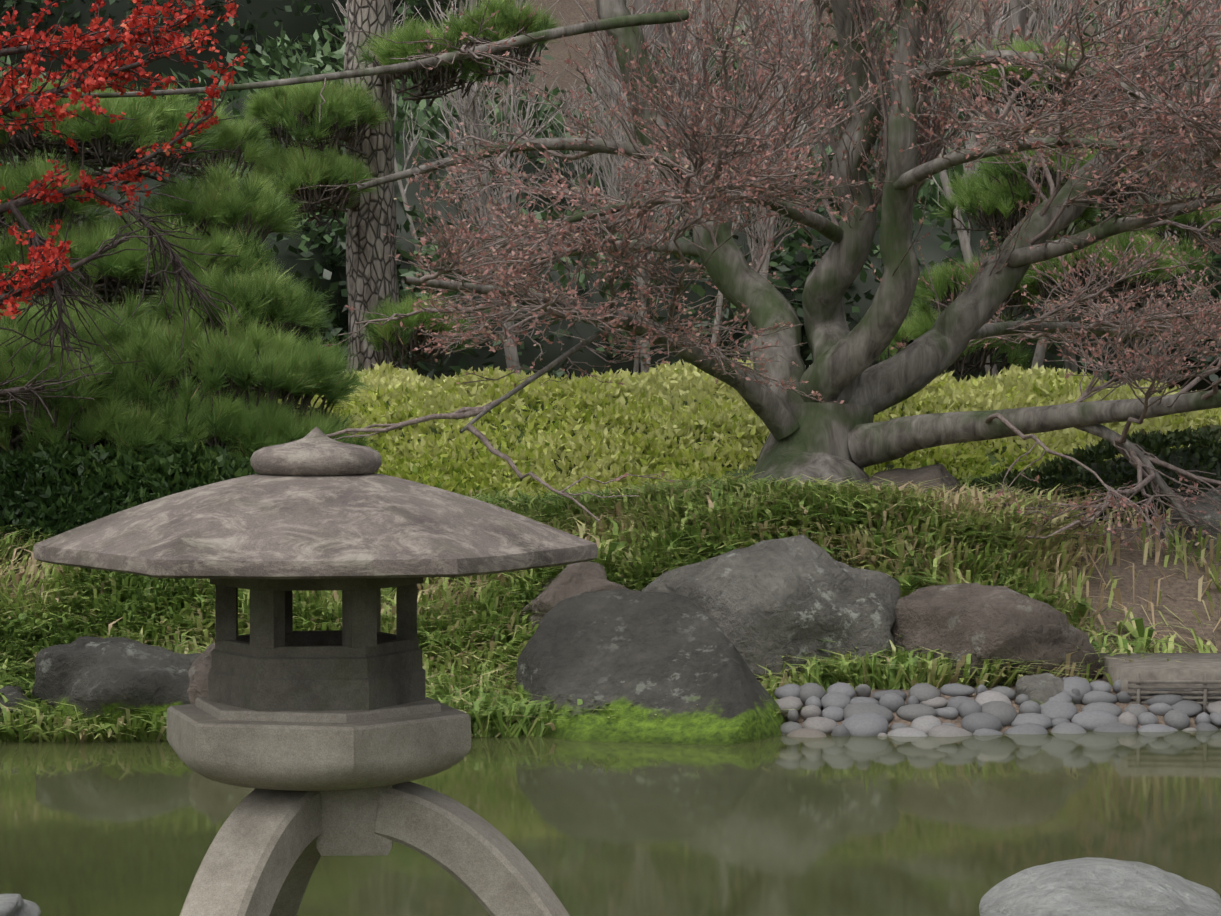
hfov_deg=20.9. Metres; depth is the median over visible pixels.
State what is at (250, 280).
pine
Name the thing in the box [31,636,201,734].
rock
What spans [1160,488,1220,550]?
rock
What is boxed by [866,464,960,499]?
rock
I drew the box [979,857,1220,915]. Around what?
rock
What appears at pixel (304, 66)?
evergreen shrubs
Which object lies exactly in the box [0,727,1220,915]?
pond water
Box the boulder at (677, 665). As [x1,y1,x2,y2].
[515,589,784,744]
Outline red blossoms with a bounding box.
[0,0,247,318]
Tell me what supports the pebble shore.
on the terrain at (1180, 590)
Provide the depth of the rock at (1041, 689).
12.91 m
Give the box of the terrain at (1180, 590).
[0,0,1220,739]
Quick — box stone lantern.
[33,427,597,915]
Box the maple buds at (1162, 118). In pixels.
[328,0,1220,550]
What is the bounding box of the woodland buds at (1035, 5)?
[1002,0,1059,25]
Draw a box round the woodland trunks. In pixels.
[342,0,1220,92]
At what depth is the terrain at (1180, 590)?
15.00 m
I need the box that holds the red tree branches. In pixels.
[0,0,242,430]
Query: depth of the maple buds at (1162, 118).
15.14 m
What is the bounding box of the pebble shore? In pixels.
[774,676,1220,737]
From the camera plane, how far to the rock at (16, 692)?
12.64 m
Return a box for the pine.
[0,0,1220,475]
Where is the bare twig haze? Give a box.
[322,0,1220,289]
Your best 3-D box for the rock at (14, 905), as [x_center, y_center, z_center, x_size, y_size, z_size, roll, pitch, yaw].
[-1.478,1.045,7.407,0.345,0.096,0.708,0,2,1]
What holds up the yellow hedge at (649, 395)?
on the terrain at (1180, 590)
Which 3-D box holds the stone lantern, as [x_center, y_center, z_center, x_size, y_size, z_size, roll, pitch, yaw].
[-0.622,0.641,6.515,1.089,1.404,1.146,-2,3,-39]
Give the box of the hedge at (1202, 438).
[961,424,1220,525]
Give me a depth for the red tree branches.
14.64 m
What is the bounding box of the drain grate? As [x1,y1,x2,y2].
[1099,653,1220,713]
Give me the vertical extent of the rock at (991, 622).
0.540 m
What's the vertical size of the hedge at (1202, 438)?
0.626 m
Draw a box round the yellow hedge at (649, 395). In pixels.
[265,357,1220,498]
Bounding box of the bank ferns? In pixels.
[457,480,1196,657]
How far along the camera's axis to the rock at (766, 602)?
13.38 m
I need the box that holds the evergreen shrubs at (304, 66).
[0,0,1220,391]
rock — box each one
[0,685,48,732]
[0,894,40,915]
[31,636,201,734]
[187,643,214,703]
[512,561,626,632]
[642,534,900,684]
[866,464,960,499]
[889,583,1102,685]
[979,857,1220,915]
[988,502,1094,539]
[1014,673,1073,704]
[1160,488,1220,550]
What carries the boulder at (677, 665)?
on the terrain at (1180, 590)
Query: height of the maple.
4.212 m
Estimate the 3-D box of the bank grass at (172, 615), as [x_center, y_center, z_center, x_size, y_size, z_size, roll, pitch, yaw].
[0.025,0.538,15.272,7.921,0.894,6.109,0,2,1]
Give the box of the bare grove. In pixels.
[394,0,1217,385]
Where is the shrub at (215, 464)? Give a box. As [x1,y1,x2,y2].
[0,432,259,563]
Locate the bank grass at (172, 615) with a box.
[0,469,1220,742]
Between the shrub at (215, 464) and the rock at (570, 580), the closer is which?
the rock at (570, 580)
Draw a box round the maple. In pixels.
[3,0,1220,550]
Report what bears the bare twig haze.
on the terrain at (1180, 590)
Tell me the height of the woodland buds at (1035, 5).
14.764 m
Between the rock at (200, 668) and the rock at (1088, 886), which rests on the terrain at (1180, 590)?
the rock at (200, 668)
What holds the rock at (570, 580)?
on the terrain at (1180, 590)

